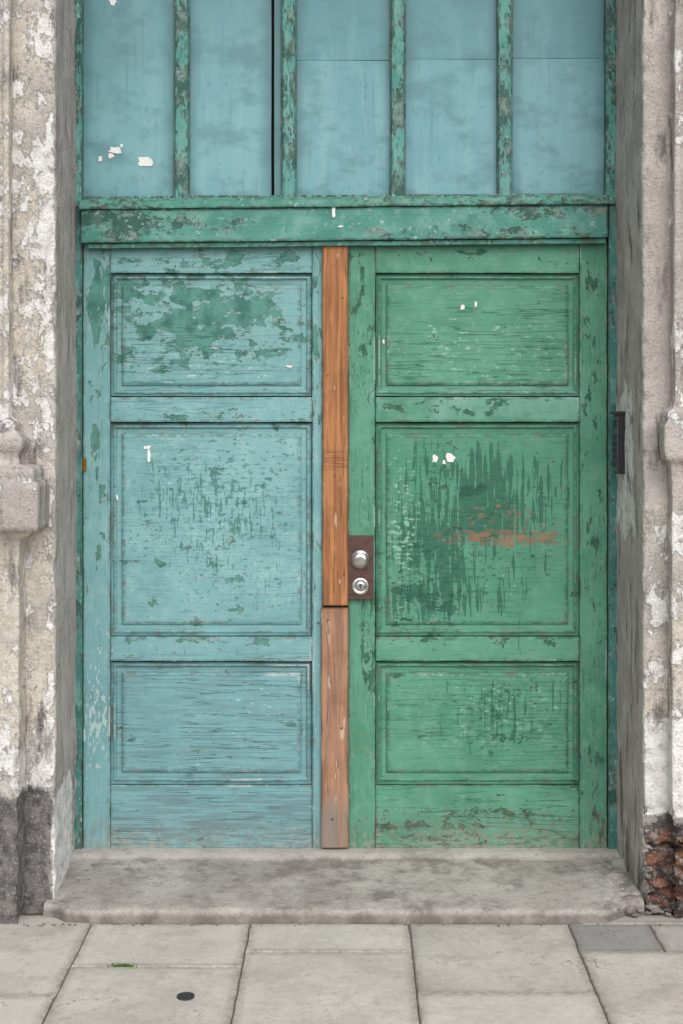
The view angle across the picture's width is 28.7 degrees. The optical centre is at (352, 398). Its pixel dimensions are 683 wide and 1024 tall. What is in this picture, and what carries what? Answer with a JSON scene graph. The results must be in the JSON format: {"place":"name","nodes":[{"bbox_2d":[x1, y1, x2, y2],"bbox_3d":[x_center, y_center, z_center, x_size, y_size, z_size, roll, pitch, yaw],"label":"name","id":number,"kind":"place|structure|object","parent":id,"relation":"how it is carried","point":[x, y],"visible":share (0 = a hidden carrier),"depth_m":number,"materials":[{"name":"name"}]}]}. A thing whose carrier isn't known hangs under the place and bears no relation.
{"place":"outdoors","nodes":[
{"label":"outdoors","id":0,"kind":"place"},
{"bbox_2d":[0,912,682,1023],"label":"pavement","id":1,"kind":"structure","parent":0,"point":[618,971],"depth_m":4.07,"materials":[{"name":"grey concrete"}]},
{"bbox_2d":[0,0,49,923],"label":"pilaster","id":2,"kind":"object","parent":1,"relation":"on","point":[24,499],"visible":1,"depth_m":4.45,"materials":[{"name":"paint"}]},
{"bbox_2d":[12,0,76,912],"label":"wall","id":3,"kind":"structure","parent":1,"relation":"on","point":[44,260],"depth_m":4.55,"materials":[{"name":"paint"}]},
{"bbox_2d":[74,208,83,848],"bbox_3d":[-1.036,0.494,5.046,0.051,2.411,0.110,0,0,0],"label":"jamb","id":4,"kind":"object","parent":3,"relation":"attached to","point":[79,714],"visible":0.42,"depth_m":4.99,"materials":[{"name":"paint"}]},
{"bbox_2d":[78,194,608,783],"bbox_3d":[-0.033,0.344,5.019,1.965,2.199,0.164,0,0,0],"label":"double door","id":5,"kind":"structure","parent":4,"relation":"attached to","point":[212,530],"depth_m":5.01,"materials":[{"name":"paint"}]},
{"bbox_2d":[147,449,150,461],"bbox_3d":[-0.763,0.214,5.003,0.014,0.050,0.001,0,0,0],"label":"paper remnant","id":6,"kind":"object","parent":5,"relation":"attached to","point":[148,455],"visible":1,"depth_m":5.00,"materials":[{"name":"white paper"}]},
{"bbox_2d":[84,193,603,198],"bbox_3d":[-0.034,-0.749,5.027,1.949,0.039,0.046,0,0,0],"label":"bottom bead","id":7,"kind":"object","parent":5,"relation":"on","point":[123,197],"visible":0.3,"depth_m":5.00,"materials":[{"name":"paint"}]},
{"bbox_2d":[83,0,173,195],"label":"pane","id":8,"kind":"object","parent":7,"relation":"on","point":[128,100],"visible":0.82,"depth_m":5.03,"materials":[{"name":"glass"}]},
{"bbox_2d":[109,0,115,5],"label":"paper scrap","id":9,"kind":"object","parent":8,"relation":"attached to","point":[112,2],"visible":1,"depth_m":5.03,"materials":[{"name":"white paper"}]},
{"bbox_2d":[108,147,120,153],"bbox_3d":[-0.895,-0.933,5.027,0.052,0.027,0.001,0,0,0],"label":"paper scrap","id":10,"kind":"object","parent":8,"relation":"attached to","point":[116,150],"visible":1,"depth_m":5.03,"materials":[{"name":"white paper"}]},
{"bbox_2d":[138,157,152,165],"bbox_3d":[-0.781,-0.890,5.027,0.058,0.035,0.001,0,0,0],"label":"paper scrap","id":11,"kind":"object","parent":8,"relation":"attached to","point":[145,161],"visible":1,"depth_m":5.03,"materials":[{"name":"white paper"}]},
{"bbox_2d":[175,0,188,197],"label":"glazing bar","id":12,"kind":"object","parent":7,"relation":"on","point":[182,115],"visible":0.86,"depth_m":5.00,"materials":[{"name":"green wood"}]},
{"bbox_2d":[174,0,189,195],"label":"glazing bead","id":13,"kind":"object","parent":12,"relation":"attached to","point":[175,92],"visible":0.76,"depth_m":5.02,"materials":[{"name":"green wood"}]},
{"bbox_2d":[190,0,271,195],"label":"pane","id":14,"kind":"object","parent":7,"relation":"on","point":[230,94],"visible":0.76,"depth_m":5.03,"materials":[{"name":"glass"}]},
{"bbox_2d":[274,0,280,194],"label":"pane","id":15,"kind":"object","parent":7,"relation":"on","point":[277,104],"visible":0.79,"depth_m":5.02,"materials":[{"name":"glass"}]},
{"bbox_2d":[282,0,294,196],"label":"glazing bar","id":16,"kind":"object","parent":7,"relation":"on","point":[288,104],"visible":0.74,"depth_m":5.00,"materials":[{"name":"green wood"}]},
{"bbox_2d":[281,0,296,194],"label":"glazing bead","id":17,"kind":"object","parent":16,"relation":"attached to","point":[295,97],"visible":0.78,"depth_m":5.02,"materials":[{"name":"green wood"}]},
{"bbox_2d":[391,0,403,195],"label":"glazing bar","id":18,"kind":"object","parent":7,"relation":"on","point":[397,101],"visible":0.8,"depth_m":5.00,"materials":[{"name":"green wood"}]},
{"bbox_2d":[390,0,405,193],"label":"glazing bead","id":19,"kind":"object","parent":18,"relation":"attached to","point":[404,96],"visible":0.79,"depth_m":5.02,"materials":[{"name":"green wood"}]},
{"bbox_2d":[498,0,510,194],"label":"glazing bar","id":20,"kind":"object","parent":7,"relation":"on","point":[504,97],"visible":0.8,"depth_m":5.00,"materials":[{"name":"green wood"}]},
{"bbox_2d":[496,0,512,193],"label":"glazing bead","id":21,"kind":"object","parent":20,"relation":"attached to","point":[497,92],"visible":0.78,"depth_m":5.02,"materials":[{"name":"green wood"}]},
{"bbox_2d":[512,58,603,193],"bbox_3d":[0.777,-1.007,5.037,0.365,0.545,0.009,0,0,0],"label":"pane","id":22,"kind":"object","parent":7,"relation":"on","point":[558,123],"visible":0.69,"depth_m":5.03,"materials":[{"name":"glass"}]},
{"bbox_2d":[81,205,607,243],"bbox_3d":[-0.032,-0.647,5.025,1.952,0.142,0.152,0,0,0],"label":"transom bar","id":23,"kind":"object","parent":5,"relation":"attached to","point":[522,222],"visible":0.78,"depth_m":4.95,"materials":[{"name":"paint"}]},
{"bbox_2d":[332,207,334,217],"bbox_3d":[-0.071,-0.692,4.946,0.013,0.051,0.001,0,0,0],"label":"paper remnant","id":24,"kind":"object","parent":23,"relation":"attached to","point":[333,212],"visible":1,"depth_m":4.95,"materials":[{"name":"white paper"}]},
{"bbox_2d":[87,239,605,248],"bbox_3d":[-0.023,-0.575,4.982,1.926,0.035,0.038,0,0,0],"label":"transom bar drip","id":25,"kind":"object","parent":23,"relation":"attached to","point":[336,243],"visible":1,"depth_m":4.96},
{"bbox_2d":[348,535,372,598],"bbox_3d":[0.029,0.631,4.993,0.096,0.236,0.034,0,0,0],"label":"lock plate","id":26,"kind":"object","parent":5,"relation":"attached to","point":[361,542],"visible":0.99,"depth_m":4.98,"materials":[{"name":"brown metal"}]},
{"bbox_2d":[351,577,368,595],"bbox_3d":[0.027,0.700,4.972,0.068,0.068,0.012,0,0,0],"label":"lock rosette","id":27,"kind":"object","parent":26,"relation":"attached to","point":[355,585],"visible":1,"depth_m":4.97,"materials":[{"name":"silver metal"}]},
{"bbox_2d":[433,454,437,461],"bbox_3d":[0.308,0.226,5.003,0.021,0.033,0.001,0,0,0],"label":"paper remnant","id":28,"kind":"object","parent":5,"relation":"attached to","point":[435,458],"visible":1,"depth_m":5.00,"materials":[{"name":"white paper"}]},
{"bbox_2d":[446,453,455,461],"bbox_3d":[0.366,0.222,5.003,0.038,0.035,0.001,0,0,0],"label":"paper remnant","id":29,"kind":"object","parent":5,"relation":"attached to","point":[450,457],"visible":1,"depth_m":5.00,"materials":[{"name":"white paper"}]},
{"bbox_2d":[74,0,83,207],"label":"frame","id":30,"kind":"object","parent":3,"relation":"attached to","point":[79,50],"visible":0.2,"depth_m":4.99,"materials":[{"name":"paint"}]},
{"bbox_2d":[107,962,137,967],"bbox_3d":[-0.711,1.748,4.121,0.096,0.017,0.024,0,0,0],"label":"moss","id":31,"kind":"object","parent":1,"relation":"on","point":[124,965],"visible":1,"depth_m":4.12,"materials":[{"name":"green plant"}]},
{"bbox_2d":[177,992,194,1000],"bbox_3d":[-0.489,1.750,3.909,0.052,0.005,0.052,0,0,0],"label":"valve cover","id":32,"kind":"object","parent":1,"relation":"on","point":[184,996],"visible":1,"depth_m":3.91,"materials":[{"name":"metal"}]},
{"bbox_2d":[43,844,644,924],"bbox_3d":[-0.028,1.731,4.771,2.034,0.099,0.637,0,0,0],"label":"doorstep","id":33,"kind":"object","parent":1,"relation":"on","point":[520,886],"visible":0.98,"depth_m":4.66,"materials":[{"name":"stone"}]},
{"bbox_2d":[83,244,111,847],"bbox_3d":[-0.958,0.553,5.023,0.102,2.272,0.047,0,0,0],"label":"blue leaf stile","id":34,"kind":"object","parent":33,"relation":"on","point":[97,422],"visible":0.98,"depth_m":5.00,"materials":[{"name":"paint"}]},
{"bbox_2d":[82,457,86,470],"bbox_3d":[-1.003,0.247,5.000,0.015,0.051,0.020,0,0,0],"label":"hinge pin","id":35,"kind":"object","parent":34,"relation":"attached to","point":[84,463],"visible":1,"depth_m":4.99,"materials":[{"name":"gold metal"}]},
{"bbox_2d":[110,397,311,421],"bbox_3d":[-0.530,0.042,5.018,0.754,0.095,0.052,0,0,0],"label":"door rail","id":36,"kind":"object","parent":34,"relation":"attached to","point":[210,409],"visible":1,"depth_m":4.99,"materials":[{"name":"teal wood"}]},
{"bbox_2d":[111,784,311,847],"bbox_3d":[-0.530,1.568,5.023,0.754,0.243,0.044,0,0,0],"label":"door bottom rail","id":37,"kind":"object","parent":34,"relation":"attached to","point":[211,815],"visible":1,"depth_m":5.00,"materials":[{"name":"teal wood"}]},
{"bbox_2d":[111,635,311,660],"bbox_3d":[-0.529,0.937,5.018,0.753,0.093,0.052,0,0,0],"label":"blue leaf lower rail","id":38,"kind":"object","parent":34,"relation":"attached to","point":[211,647],"visible":1,"depth_m":4.99,"materials":[{"name":"teal wood"}]},
{"bbox_2d":[111,247,311,273],"bbox_3d":[-0.530,-0.526,5.023,0.753,0.116,0.044,0,0,0],"label":"door top rail","id":39,"kind":"object","parent":34,"relation":"attached to","point":[283,260],"visible":0.83,"depth_m":5.00,"materials":[{"name":"teal wood"}]},
{"bbox_2d":[112,396,312,661],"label":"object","id":40,"kind":"object","parent":33,"relation":"on","point":[213,422],"visible":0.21,"depth_m":5.05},
{"bbox_2d":[312,247,322,847],"bbox_3d":[-0.132,0.553,5.023,0.041,2.273,0.046,0,0,0],"label":"blue leaf stile","id":41,"kind":"object","parent":33,"relation":"on","point":[317,412],"visible":0.83,"depth_m":5.00,"materials":[{"name":"paint"}]},
{"bbox_2d":[321,606,348,847],"bbox_3d":[-0.067,1.228,5.000,0.104,0.897,0.042,0,0,0],"label":"cover strip","id":42,"kind":"object","parent":33,"relation":"on","point":[335,719],"visible":1,"depth_m":4.98,"materials":[{"name":"brown wood"}]},
{"bbox_2d":[322,246,347,605],"bbox_3d":[-0.065,0.097,4.999,0.098,1.353,0.044,0,0,0],"label":"cover strip","id":43,"kind":"object","parent":42,"relation":"on","point":[335,420],"visible":0.94,"depth_m":4.98,"materials":[{"name":"brown wood"}]},
{"bbox_2d":[348,246,374,847],"bbox_3d":[0.034,0.553,5.022,0.102,2.273,0.047,0,0,0],"label":"door stile","id":44,"kind":"object","parent":33,"relation":"on","point":[361,390],"visible":0.91,"depth_m":5.00,"materials":[{"name":"paint"}]},
{"bbox_2d":[375,274,577,843],"bbox_3d":[0.467,0.553,5.053,0.964,2.266,0.014,0,0,0],"label":"green leaf back board","id":45,"kind":"object","parent":33,"relation":"on","point":[375,511],"visible":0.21,"depth_m":5.05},
{"bbox_2d":[375,782,578,847],"bbox_3d":[0.466,1.568,5.022,0.762,0.243,0.045,0,0,0],"label":"green leaf bottom rail","id":46,"kind":"object","parent":45,"relation":"attached to","point":[476,815],"visible":1,"depth_m":5.00,"materials":[{"name":"green wood"}]},
{"bbox_2d":[375,245,578,273],"bbox_3d":[0.466,-0.526,5.022,0.762,0.116,0.044,0,0,0],"label":"door top rail","id":47,"kind":"object","parent":45,"relation":"attached to","point":[509,259],"visible":0.92,"depth_m":5.00,"materials":[{"name":"green wood"}]},
{"bbox_2d":[375,397,578,421],"bbox_3d":[0.466,0.043,5.019,0.762,0.094,0.052,0,0,0],"label":"door rail","id":48,"kind":"object","parent":45,"relation":"attached to","point":[477,409],"visible":1,"depth_m":4.99,"materials":[{"name":"green wood"}]},
{"bbox_2d":[376,635,578,660],"bbox_3d":[0.466,0.937,5.018,0.762,0.093,0.052,0,0,0],"label":"door rail","id":49,"kind":"object","parent":45,"relation":"attached to","point":[474,648],"visible":1,"depth_m":4.99,"materials":[{"name":"green wood"}]},
{"bbox_2d":[578,242,606,847],"bbox_3d":[0.900,0.553,5.023,0.105,2.272,0.046,0,0,0],"label":"door stile","id":50,"kind":"object","parent":33,"relation":"on","point":[592,422],"visible":0.99,"depth_m":5.00,"materials":[{"name":"paint"}]},
{"bbox_2d":[23,859,672,926],"bbox_3d":[0.022,1.726,4.698,2.240,0.073,0.543,0,0,0],"label":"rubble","id":51,"kind":"object","parent":1,"relation":"on","point":[654,909],"visible":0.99,"depth_m":4.52,"materials":[{"name":"stone"}]},
{"bbox_2d":[614,0,674,911],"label":"wall","id":52,"kind":"structure","parent":1,"relation":"on","point":[645,825],"depth_m":4.57,"materials":[{"name":"paint"}]},
{"bbox_2d":[271,0,274,194],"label":"backing","id":53,"kind":"object","parent":52,"relation":"attached to","point":[272,140],"visible":0.11,"depth_m":5.06,"materials":[{"name":"black"}]},
{"bbox_2d":[297,61,389,194],"bbox_3d":[-0.036,-1.003,5.036,0.364,0.537,0.009,0,0,0],"label":"pane","id":54,"kind":"object","parent":53,"relation":"attached to","point":[343,127],"visible":0.84,"depth_m":5.03,"materials":[{"name":"glass"}]},
{"bbox_2d":[297,0,389,60],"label":"pane","id":55,"kind":"object","parent":53,"relation":"attached to","point":[343,30],"visible":1,"depth_m":5.03,"materials":[{"name":"glass"}]},
{"bbox_2d":[406,59,496,193],"bbox_3d":[0.370,-1.005,5.034,0.356,0.541,0.009,0,0,0],"label":"pane","id":56,"kind":"object","parent":53,"relation":"attached to","point":[450,126],"visible":0.89,"depth_m":5.03,"materials":[{"name":"glass"}]},
{"bbox_2d":[406,0,496,58],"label":"pane","id":57,"kind":"object","parent":53,"relation":"attached to","point":[450,29],"visible":1,"depth_m":5.03,"materials":[{"name":"glass"}]},
{"bbox_2d":[513,0,603,58],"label":"pane","id":58,"kind":"object","parent":53,"relation":"attached to","point":[558,28],"visible":0.84,"depth_m":5.03,"materials":[{"name":"glass"}]},
{"bbox_2d":[603,0,616,205],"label":"frame","id":59,"kind":"object","parent":52,"relation":"attached to","point":[610,26],"visible":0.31,"depth_m":4.99,"materials":[{"name":"paint"}]},
{"bbox_2d":[606,206,617,848],"bbox_3d":[0.992,0.490,5.046,0.078,2.420,0.110,0,0,0],"label":"jamb","id":60,"kind":"object","parent":52,"relation":"attached to","point":[612,486],"visible":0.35,"depth_m":4.99,"materials":[{"name":"paint"}]},
{"bbox_2d":[610,411,625,473],"bbox_3d":[0.975,0.162,4.880,0.054,0.227,0.100,0,0,0],"label":"door intercom","id":61,"kind":"object","parent":52,"relation":"attached to","point":[618,449],"depth_m":4.83,"materials":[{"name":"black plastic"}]},
{"bbox_2d":[657,0,682,917],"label":"pilaster","id":62,"kind":"object","parent":52,"relation":"attached to","point":[670,437],"visible":1,"depth_m":4.49,"materials":[{"name":"paint"}]},
{"bbox_2d":[659,858,671,864],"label":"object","id":63,"kind":"object","parent":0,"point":[667,860],"depth_m":4.62,"materials":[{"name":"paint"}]}
]}

